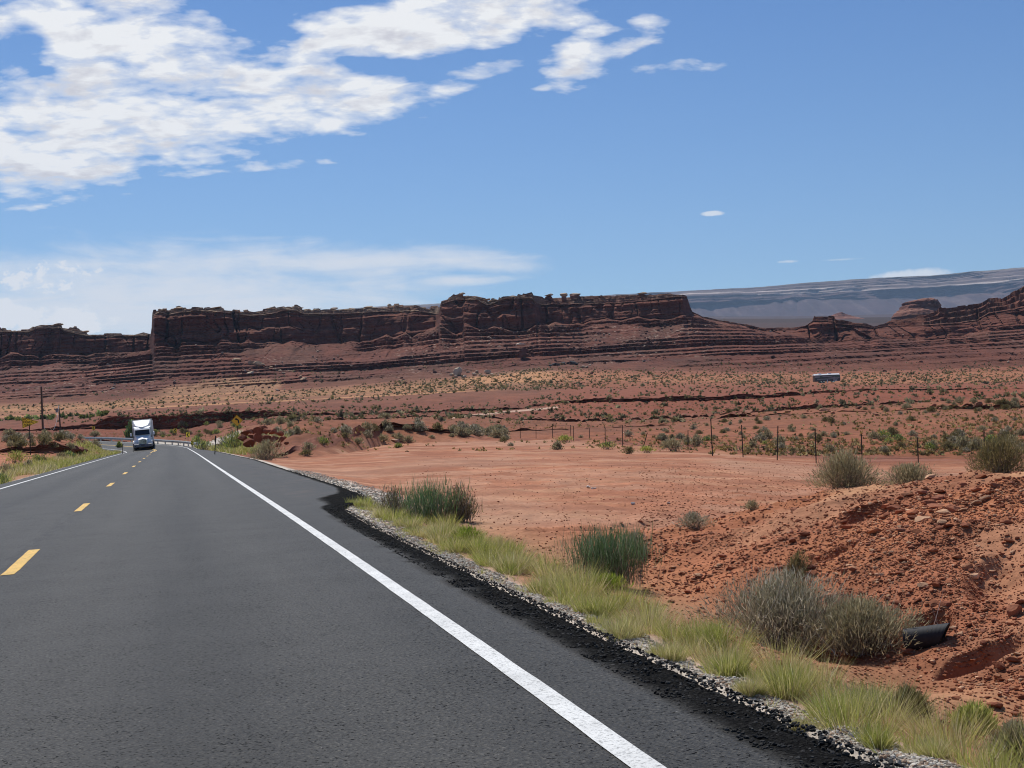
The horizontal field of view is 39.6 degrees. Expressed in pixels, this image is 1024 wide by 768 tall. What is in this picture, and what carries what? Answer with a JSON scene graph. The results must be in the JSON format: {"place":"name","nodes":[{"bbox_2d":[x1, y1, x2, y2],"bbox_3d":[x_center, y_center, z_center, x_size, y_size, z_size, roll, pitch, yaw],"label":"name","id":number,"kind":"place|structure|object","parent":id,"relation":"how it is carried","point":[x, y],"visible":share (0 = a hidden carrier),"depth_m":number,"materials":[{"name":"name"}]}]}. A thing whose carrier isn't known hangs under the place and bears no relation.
{"place":"outdoors","nodes":[
{"label":"outdoors","id":0,"kind":"place"},
{"bbox_2d":[0,441,877,767],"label":"road","id":1,"kind":"structure","parent":0,"point":[172,607],"depth_m":7.66,"materials":[{"name":"grey asphalt"}]},
{"bbox_2d":[1,549,39,574],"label":"dash","id":2,"kind":"object","parent":1,"relation":"on","point":[18,564],"visible":1,"depth_m":14.96,"materials":[{"name":"yellow paint"}]},
{"bbox_2d":[0,449,126,488],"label":"edge line","id":3,"kind":"object","parent":1,"relation":"on","point":[55,472],"visible":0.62,"depth_m":62.21,"materials":[{"name":"white paint"}]},
{"bbox_2d":[130,419,154,450],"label":"truck","id":4,"kind":"object","parent":1,"relation":"on","point":[143,432],"visible":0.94,"depth_m":177.36,"materials":[{"name":"white metal"}]},
{"bbox_2d":[100,441,665,767],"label":"edge line","id":5,"kind":"object","parent":1,"relation":"on","point":[629,754],"visible":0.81,"depth_m":6.65,"materials":[{"name":"white paint"}]},
{"bbox_2d":[325,491,903,767],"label":"chippings","id":6,"kind":"object","parent":1,"relation":"on","point":[787,720],"visible":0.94,"depth_m":6.56,"materials":[{"name":"black gravel"}]},
{"bbox_2d":[0,366,1023,767],"bbox_3d":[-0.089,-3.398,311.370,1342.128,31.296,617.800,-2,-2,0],"label":"ground","id":7,"kind":"structure","parent":0,"point":[390,466],"depth_m":45.38,"materials":[{"name":"orange soil"}]},
{"bbox_2d":[0,472,10,483],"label":"shrub","id":8,"kind":"object","parent":7,"relation":"on","point":[3,477],"visible":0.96,"depth_m":52.20,"materials":[{"name":"green plant"}]},
{"bbox_2d":[0,461,15,471],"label":"shrub","id":9,"kind":"object","parent":7,"relation":"on","point":[6,466],"visible":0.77,"depth_m":69.90,"materials":[{"name":"green plant"}]},
{"bbox_2d":[6,434,20,442],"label":"desert shrub","id":10,"kind":"object","parent":7,"relation":"on","point":[14,437],"visible":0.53,"depth_m":121.65,"materials":[{"name":"green plant"}]},
{"bbox_2d":[3,449,32,462],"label":"shrub","id":11,"kind":"object","parent":7,"relation":"on","point":[14,456],"visible":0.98,"depth_m":89.11,"materials":[{"name":"green plant"}]},
{"bbox_2d":[10,439,29,447],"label":"desert shrub","id":12,"kind":"object","parent":7,"relation":"on","point":[19,443],"visible":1,"depth_m":115.82,"materials":[{"name":"green plant"}]},
{"bbox_2d":[22,417,37,454],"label":"no passing sign","id":13,"kind":"object","parent":7,"relation":"on","point":[26,422],"visible":0.94,"depth_m":109.93,"materials":[{"name":"metal"}]},
{"bbox_2d":[27,454,46,461],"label":"shrub","id":14,"kind":"object","parent":7,"relation":"on","point":[38,457],"visible":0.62,"depth_m":91.73,"materials":[{"name":"green plant"}]},
{"bbox_2d":[40,386,44,429],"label":"utility pole","id":15,"kind":"object","parent":7,"relation":"on","point":[42,420],"visible":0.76,"depth_m":204.94,"materials":[{"name":"brown wood"}]},
{"bbox_2d":[35,435,52,444],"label":"desert shrub","id":16,"kind":"object","parent":7,"relation":"on","point":[42,439],"visible":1,"depth_m":115.85,"materials":[{"name":"green plant"}]},
{"bbox_2d":[0,409,108,420],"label":"brush","id":17,"kind":"object","parent":7,"relation":"on","point":[62,415],"visible":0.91,"depth_m":378.04,"materials":[{"name":"green plant"}]},
{"bbox_2d":[52,432,67,440],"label":"desert shrub","id":18,"kind":"object","parent":7,"relation":"on","point":[59,436],"visible":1,"depth_m":126.60,"materials":[{"name":"green plant"}]},
{"bbox_2d":[89,430,100,436],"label":"shrub","id":19,"kind":"object","parent":7,"relation":"on","point":[95,433],"visible":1,"depth_m":250.12,"materials":[{"name":"green plant"}]},
{"bbox_2d":[123,419,132,437],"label":"tree","id":20,"kind":"object","parent":7,"relation":"on","point":[128,431],"visible":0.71,"depth_m":242.47,"materials":[{"name":"green plant"}]},
{"bbox_2d":[84,437,197,446],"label":"guardrail","id":21,"kind":"object","parent":7,"relation":"on","point":[156,440],"visible":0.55,"depth_m":200.23,"materials":[{"name":"metal"}]},
{"bbox_2d":[0,431,289,483],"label":"grass","id":22,"kind":"structure","parent":7,"relation":"on","point":[94,451],"depth_m":92.72,"materials":[{"name":"green plant"}]},
{"bbox_2d":[192,439,211,449],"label":"shrub","id":23,"kind":"object","parent":7,"relation":"on","point":[203,444],"visible":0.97,"depth_m":130.58,"materials":[{"name":"green plant"}]},
{"bbox_2d":[217,427,242,448],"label":"shrub","id":24,"kind":"object","parent":7,"relation":"on","point":[236,440],"visible":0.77,"depth_m":104.63,"materials":[{"name":"green plant"}]},
{"bbox_2d":[231,415,242,431],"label":"curve sign","id":25,"kind":"object","parent":7,"relation":"on","point":[236,420],"visible":0.85,"depth_m":135.94,"materials":[{"name":"metal"}]},
{"bbox_2d":[243,438,254,446],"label":"rock","id":26,"kind":"object","parent":7,"relation":"on","point":[247,442],"visible":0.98,"depth_m":73.18,"materials":[{"name":"brown stone"}]},
{"bbox_2d":[252,427,262,433],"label":"rock","id":27,"kind":"object","parent":7,"relation":"on","point":[258,430],"visible":0.84,"depth_m":75.05,"materials":[{"name":"brown stone"}]},
{"bbox_2d":[253,433,262,442],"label":"rock","id":28,"kind":"object","parent":7,"relation":"on","point":[257,437],"visible":0.88,"depth_m":73.98,"materials":[{"name":"brown stone"}]},
{"bbox_2d":[258,418,275,424],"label":"shrub","id":29,"kind":"object","parent":7,"relation":"on","point":[266,421],"visible":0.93,"depth_m":198.72,"materials":[{"name":"green plant"}]},
{"bbox_2d":[248,438,288,459],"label":"shrub","id":30,"kind":"object","parent":7,"relation":"on","point":[266,451],"visible":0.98,"depth_m":66.04,"materials":[{"name":"green plant"}]},
{"bbox_2d":[273,416,285,423],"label":"shrub","id":31,"kind":"object","parent":7,"relation":"on","point":[280,420],"visible":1,"depth_m":180.82,"materials":[{"name":"green plant"}]},
{"bbox_2d":[296,449,312,455],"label":"shrub","id":32,"kind":"object","parent":7,"relation":"on","point":[304,452],"visible":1,"depth_m":75.36,"materials":[{"name":"green plant"}]},
{"bbox_2d":[300,441,316,450],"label":"shrub","id":33,"kind":"object","parent":7,"relation":"on","point":[307,444],"visible":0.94,"depth_m":78.90,"materials":[{"name":"green plant"}]},
{"bbox_2d":[317,436,329,444],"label":"shrub","id":34,"kind":"object","parent":7,"relation":"on","point":[321,439],"visible":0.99,"depth_m":86.01,"materials":[{"name":"green plant"}]},
{"bbox_2d":[339,424,353,434],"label":"desert shrub","id":35,"kind":"object","parent":7,"relation":"on","point":[346,429],"visible":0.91,"depth_m":94.08,"materials":[{"name":"green plant"}]},
{"bbox_2d":[363,429,372,437],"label":"desert shrub","id":36,"kind":"object","parent":7,"relation":"on","point":[366,433],"visible":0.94,"depth_m":101.02,"materials":[{"name":"green plant"}]},
{"bbox_2d":[361,421,375,430],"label":"desert shrub","id":37,"kind":"object","parent":7,"relation":"on","point":[368,425],"visible":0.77,"depth_m":104.53,"materials":[{"name":"green plant"}]},
{"bbox_2d":[378,433,391,442],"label":"shrub","id":38,"kind":"object","parent":7,"relation":"on","point":[382,437],"visible":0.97,"depth_m":108.71,"materials":[{"name":"green plant"}]},
{"bbox_2d":[381,418,392,427],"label":"desert shrub","id":39,"kind":"object","parent":7,"relation":"on","point":[386,422],"visible":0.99,"depth_m":112.71,"materials":[{"name":"green plant"}]},
{"bbox_2d":[378,412,395,418],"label":"shrub","id":40,"kind":"object","parent":7,"relation":"on","point":[385,415],"visible":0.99,"depth_m":206.72,"materials":[{"name":"green plant"}]},
{"bbox_2d":[371,485,415,513],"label":"shrub","id":41,"kind":"object","parent":7,"relation":"on","point":[389,500],"visible":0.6,"depth_m":19.73,"materials":[{"name":"green plant"}]},
{"bbox_2d":[401,434,415,442],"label":"shrub","id":42,"kind":"object","parent":7,"relation":"on","point":[407,438],"visible":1,"depth_m":110.11,"materials":[{"name":"green plant"}]},
{"bbox_2d":[413,419,428,431],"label":"desert shrub","id":43,"kind":"object","parent":7,"relation":"on","point":[421,424],"visible":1,"depth_m":113.43,"materials":[{"name":"green plant"}]},
{"bbox_2d":[386,473,482,522],"bbox_3d":[-1.042,1.482,19.015,1.265,0.740,1.406,-2,-2,28],"label":"shrub","id":44,"kind":"object","parent":7,"relation":"on","point":[426,500],"visible":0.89,"depth_m":18.87,"materials":[{"name":"green plant"}]},
{"bbox_2d":[432,422,442,430],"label":"desert shrub","id":45,"kind":"object","parent":7,"relation":"on","point":[437,425],"visible":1,"depth_m":114.84,"materials":[{"name":"green plant"}]},
{"bbox_2d":[453,426,468,435],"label":"desert shrub","id":46,"kind":"object","parent":7,"relation":"on","point":[459,431],"visible":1,"depth_m":113.98,"materials":[{"name":"green plant"}]},
{"bbox_2d":[442,479,482,522],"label":"shrub","id":47,"kind":"object","parent":7,"relation":"on","point":[465,507],"visible":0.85,"depth_m":19.06,"materials":[{"name":"green plant"}]},
{"bbox_2d":[447,523,486,542],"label":"shrub","id":48,"kind":"object","parent":7,"relation":"on","point":[468,528],"visible":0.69,"depth_m":14.69,"materials":[{"name":"green plant"}]},
{"bbox_2d":[471,426,482,434],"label":"desert shrub","id":49,"kind":"object","parent":7,"relation":"on","point":[476,431],"visible":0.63,"depth_m":119.66,"materials":[{"name":"green plant"}]},
{"bbox_2d":[488,428,503,437],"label":"desert shrub","id":50,"kind":"object","parent":7,"relation":"on","point":[495,433],"visible":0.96,"depth_m":125.35,"materials":[{"name":"green plant"}]},
{"bbox_2d":[0,361,1023,423],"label":"scrub","id":51,"kind":"object","parent":7,"relation":"on","point":[293,416],"visible":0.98,"depth_m":415.92,"materials":[{"name":"green plant"}]},
{"bbox_2d":[0,400,1023,455],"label":"scrub","id":52,"kind":"object","parent":7,"relation":"on","point":[781,451],"visible":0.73,"depth_m":91.50,"materials":[{"name":"green plant"}]},
{"bbox_2d":[0,286,1023,402],"bbox_3d":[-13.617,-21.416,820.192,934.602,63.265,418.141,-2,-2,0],"label":"mesa","id":53,"kind":"structure","parent":7,"relation":"on","point":[266,336],"depth_m":744.64,"materials":[{"name":"red stone"}]},
{"bbox_2d":[453,367,461,375],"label":"boulder","id":54,"kind":"object","parent":53,"relation":"on","point":[457,371],"visible":0.93,"depth_m":621.80,"materials":[{"name":"stone"}]},
{"bbox_2d":[2,319,1023,392],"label":"rubble","id":55,"kind":"object","parent":53,"relation":"on","point":[579,342],"visible":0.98,"depth_m":712.09,"materials":[{"name":"stone"}]},
{"bbox_2d":[516,343,526,357],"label":"pillar","id":56,"kind":"structure","parent":53,"relation":"on","point":[522,353],"depth_m":680.07,"materials":[{"name":"stone"}]},
{"bbox_2d":[569,293,579,298],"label":"capped rock","id":57,"kind":"object","parent":53,"relation":"on","point":[574,295],"visible":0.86,"depth_m":836.24,"materials":[{"name":"stone"}]},
{"bbox_2d":[550,440,564,449],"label":"desert shrub","id":58,"kind":"object","parent":7,"relation":"on","point":[557,445],"visible":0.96,"depth_m":74.85,"materials":[{"name":"green plant"}]},
{"bbox_2d":[553,434,573,442],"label":"shrub","id":59,"kind":"object","parent":7,"relation":"on","point":[565,437],"visible":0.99,"depth_m":96.95,"materials":[{"name":"green plant"}]},
{"bbox_2d":[523,517,668,587],"bbox_3d":[0.832,1.419,12.218,1.181,0.620,1.086,0,-3,-45],"label":"shrub","id":60,"kind":"object","parent":7,"relation":"on","point":[603,551],"visible":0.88,"depth_m":12.15,"materials":[{"name":"green plant"}]},
{"bbox_2d":[596,441,615,449],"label":"shrub","id":61,"kind":"object","parent":7,"relation":"on","point":[607,444],"visible":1,"depth_m":74.99,"materials":[{"name":"green plant"}]},
{"bbox_2d":[581,571,633,593],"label":"shrub","id":62,"kind":"object","parent":7,"relation":"on","point":[613,580],"visible":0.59,"depth_m":10.40,"materials":[{"name":"green plant"}]},
{"bbox_2d":[618,446,634,453],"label":"shrub","id":63,"kind":"object","parent":7,"relation":"on","point":[628,450],"visible":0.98,"depth_m":65.29,"materials":[{"name":"green plant"}]},
{"bbox_2d":[622,529,653,550],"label":"shrub","id":64,"kind":"object","parent":7,"relation":"on","point":[637,539],"visible":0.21,"depth_m":13.92,"materials":[{"name":"green plant"}]},
{"bbox_2d":[635,445,656,452],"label":"shrub","id":65,"kind":"object","parent":7,"relation":"on","point":[646,449],"visible":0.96,"depth_m":67.10,"materials":[{"name":"green plant"}]},
{"bbox_2d":[658,436,690,450],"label":"shrub","id":66,"kind":"object","parent":7,"relation":"on","point":[673,441],"visible":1,"depth_m":72.26,"materials":[{"name":"green plant"}]},
{"bbox_2d":[671,511,716,528],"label":"shrub","id":67,"kind":"object","parent":7,"relation":"on","point":[690,519],"visible":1,"depth_m":14.55,"materials":[{"name":"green plant"}]},
{"bbox_2d":[688,434,703,444],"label":"desert shrub","id":68,"kind":"object","parent":7,"relation":"on","point":[696,439],"visible":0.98,"depth_m":84.45,"materials":[{"name":"green plant"}]},
{"bbox_2d":[418,455,1023,739],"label":"rubble","id":69,"kind":"object","parent":7,"relation":"on","point":[1007,691],"visible":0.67,"depth_m":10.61,"materials":[{"name":"brown stone"}]},
{"bbox_2d":[740,498,759,509],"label":"shrub","id":70,"kind":"object","parent":7,"relation":"on","point":[749,504],"visible":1,"depth_m":15.19,"materials":[{"name":"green plant"}]},
{"bbox_2d":[751,434,766,439],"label":"desert shrub","id":71,"kind":"object","parent":7,"relation":"on","point":[762,436],"visible":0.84,"depth_m":87.34,"materials":[{"name":"green plant"}]},
{"bbox_2d":[508,418,1023,465],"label":"wire fence","id":72,"kind":"object","parent":7,"relation":"on","point":[917,451],"visible":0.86,"depth_m":61.94,"materials":[{"name":"metal"}]},
{"bbox_2d":[759,429,773,438],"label":"desert shrub","id":73,"kind":"object","parent":7,"relation":"on","point":[766,433],"visible":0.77,"depth_m":92.23,"materials":[{"name":"green plant"}]},
{"bbox_2d":[773,435,785,442],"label":"desert shrub","id":74,"kind":"object","parent":7,"relation":"on","point":[780,438],"visible":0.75,"depth_m":82.87,"materials":[{"name":"green plant"}]},
{"bbox_2d":[675,558,917,653],"bbox_3d":[1.995,1.440,9.362,1.965,0.661,1.626,-2,-2,0],"label":"shrub","id":75,"kind":"object","parent":7,"relation":"on","point":[786,605],"visible":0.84,"depth_m":9.30,"materials":[{"name":"green plant"}]},
{"bbox_2d":[782,549,811,577],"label":"shrub","id":76,"kind":"object","parent":7,"relation":"on","point":[798,564],"visible":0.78,"depth_m":10.98,"materials":[{"name":"green plant"}]},
{"bbox_2d":[812,373,839,382],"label":"motorhome","id":77,"kind":"object","parent":7,"relation":"on","point":[824,378],"visible":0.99,"depth_m":478.28,"materials":[{"name":"grey paint"}]},
{"bbox_2d":[823,443,836,451],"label":"desert shrub","id":78,"kind":"object","parent":7,"relation":"on","point":[832,447],"visible":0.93,"depth_m":76.67,"materials":[{"name":"green plant"}]},
{"bbox_2d":[800,446,884,489],"bbox_3d":[3.473,0.863,14.904,0.976,0.516,0.932,-1,-2,-24],"label":"shrub","id":79,"kind":"object","parent":7,"relation":"on","point":[848,468],"visible":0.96,"depth_m":14.77,"materials":[{"name":"green plant"}]},
{"bbox_2d":[782,589,943,658],"bbox_3d":[2.260,1.509,9.052,1.032,0.521,1.050,-3,-2,37],"label":"shrub","id":80,"kind":"object","parent":7,"relation":"on","point":[853,619],"visible":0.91,"depth_m":8.97,"materials":[{"name":"green plant"}]},
{"bbox_2d":[866,431,879,438],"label":"desert shrub","id":81,"kind":"object","parent":7,"relation":"on","point":[874,435],"visible":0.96,"depth_m":91.47,"materials":[{"name":"green plant"}]},
{"bbox_2d":[878,428,892,437],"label":"desert shrub","id":82,"kind":"object","parent":7,"relation":"on","point":[882,432],"visible":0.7,"depth_m":91.87,"materials":[{"name":"green plant"}]},
{"bbox_2d":[885,427,899,436],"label":"desert shrub","id":83,"kind":"object","parent":7,"relation":"on","point":[892,430],"visible":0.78,"depth_m":95.01,"materials":[{"name":"green plant"}]},
{"bbox_2d":[890,433,905,440],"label":"desert shrub","id":84,"kind":"object","parent":7,"relation":"on","point":[899,436],"visible":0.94,"depth_m":85.89,"materials":[{"name":"green plant"}]},
{"bbox_2d":[869,461,945,485],"bbox_3d":[4.018,0.905,14.363,0.798,0.373,0.778,0,-3,-44],"label":"shrub","id":85,"kind":"object","parent":7,"relation":"on","point":[903,472],"visible":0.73,"depth_m":14.30,"materials":[{"name":"green plant"}]},
{"bbox_2d":[900,648,915,653],"bbox_3d":[2.456,1.640,8.770,0.133,0.042,0.089,0,-3,-47],"label":"rock","id":86,"kind":"object","parent":7,"relation":"on","point":[906,651],"visible":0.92,"depth_m":8.73,"materials":[{"name":"brown stone"}]},
{"bbox_2d":[881,680,937,720],"bbox_3d":[1.645,1.303,5.880,0.264,0.175,0.232,-2,-2,26],"label":"shrub","id":87,"kind":"object","parent":7,"relation":"on","point":[918,695],"visible":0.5,"depth_m":5.85,"materials":[{"name":"green plant"}]},
{"bbox_2d":[902,623,949,649],"bbox_3d":[2.553,1.559,8.743,0.280,0.188,0.142,-2,-2,28],"label":"culvert pipe","id":88,"kind":"object","parent":7,"relation":"on","point":[929,636],"visible":0.92,"depth_m":8.70,"materials":[{"name":"metal"}]},
{"bbox_2d":[927,503,944,508],"bbox_3d":[3.471,1.001,11.618,0.161,0.048,0.113,-3,-3,44],"label":"rock","id":89,"kind":"object","parent":7,"relation":"on","point":[934,505],"visible":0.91,"depth_m":11.59,"materials":[{"name":"orange stone"}]},
{"bbox_2d":[938,440,957,448],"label":"desert shrub","id":90,"kind":"object","parent":7,"relation":"on","point":[948,444],"visible":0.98,"depth_m":76.42,"materials":[{"name":"green plant"}]},
{"bbox_2d":[946,504,959,511],"bbox_3d":[3.525,0.992,11.352,0.110,0.066,0.140,0,4,13],"label":"rock","id":91,"kind":"object","parent":7,"relation":"on","point":[951,507],"visible":1,"depth_m":11.32,"materials":[{"name":"orange stone"}]},
{"bbox_2d":[951,434,968,446],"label":"desert shrub","id":92,"kind":"object","parent":7,"relation":"on","point":[962,439],"visible":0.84,"depth_m":77.01,"materials":[{"name":"green plant"}]},
{"bbox_2d":[966,436,983,447],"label":"desert shrub","id":93,"kind":"object","parent":7,"relation":"on","point":[974,440],"visible":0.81,"depth_m":75.96,"materials":[{"name":"green plant"}]},
{"bbox_2d":[947,696,1006,735],"bbox_3d":[1.849,1.323,5.654,0.248,0.161,0.246,-2,-2,0],"label":"shrub","id":94,"kind":"object","parent":7,"relation":"on","point":[973,707],"visible":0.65,"depth_m":5.62,"materials":[{"name":"green plant"}]},
{"bbox_2d":[964,431,1023,472],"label":"shrub","id":95,"kind":"object","parent":7,"relation":"on","point":[993,453],"visible":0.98,"depth_m":13.39,"materials":[{"name":"green plant"}]},
{"bbox_2d":[980,717,1023,765],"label":"shrub","id":96,"kind":"object","parent":7,"relation":"on","point":[1012,738],"visible":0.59,"depth_m":4.87,"materials":[{"name":"green plant"}]},
{"bbox_2d":[1006,604,1021,616],"bbox_3d":[3.102,1.405,8.802,0.119,0.080,0.078,0,-3,-43],"label":"rock","id":97,"kind":"object","parent":7,"relation":"on","point":[1012,610],"visible":1,"depth_m":8.77,"materials":[{"name":"orange stone"}]},
{"bbox_2d":[0,0,1023,334],"label":"sky","id":98,"kind":"structure","parent":0,"point":[250,155],"materials":[{"name":"blue"}]},
{"bbox_2d":[288,469,962,767],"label":"gravel","id":99,"kind":"structure","parent":0,"point":[904,757],"depth_m":7.01,"materials":[{"name":"grey gravel"}]},
{"bbox_2d":[337,267,1023,315],"bbox_3d":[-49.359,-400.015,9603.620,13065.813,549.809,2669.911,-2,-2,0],"label":"plateau","id":100,"kind":"structure","parent":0,"point":[886,295],"depth_m":8951.78,"materials":[{"name":"grey stone"}]},
{"bbox_2d":[344,495,1023,767],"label":"grass","id":101,"kind":"structure","parent":0,"point":[848,706],"depth_m":6.96,"materials":[{"name":"green plant"}]},
{"bbox_2d":[703,314,892,328],"bbox_3d":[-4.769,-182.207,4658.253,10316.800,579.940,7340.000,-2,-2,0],"label":"valley","id":102,"kind":"structure","parent":0,"point":[765,322],"depth_m":2500.73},
{"bbox_2d":[831,312,863,318],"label":"butte","id":103,"kind":"object","parent":102,"relation":"on","point":[840,315],"visible":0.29,"depth_m":2569.30,"materials":[{"name":"red stone"}]},
{"bbox_2d":[891,298,941,320],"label":"butte","id":104,"kind":"object","parent":102,"relation":"on","point":[916,308],"visible":0.52,"depth_m":1330.40,"materials":[{"name":"red stone"}]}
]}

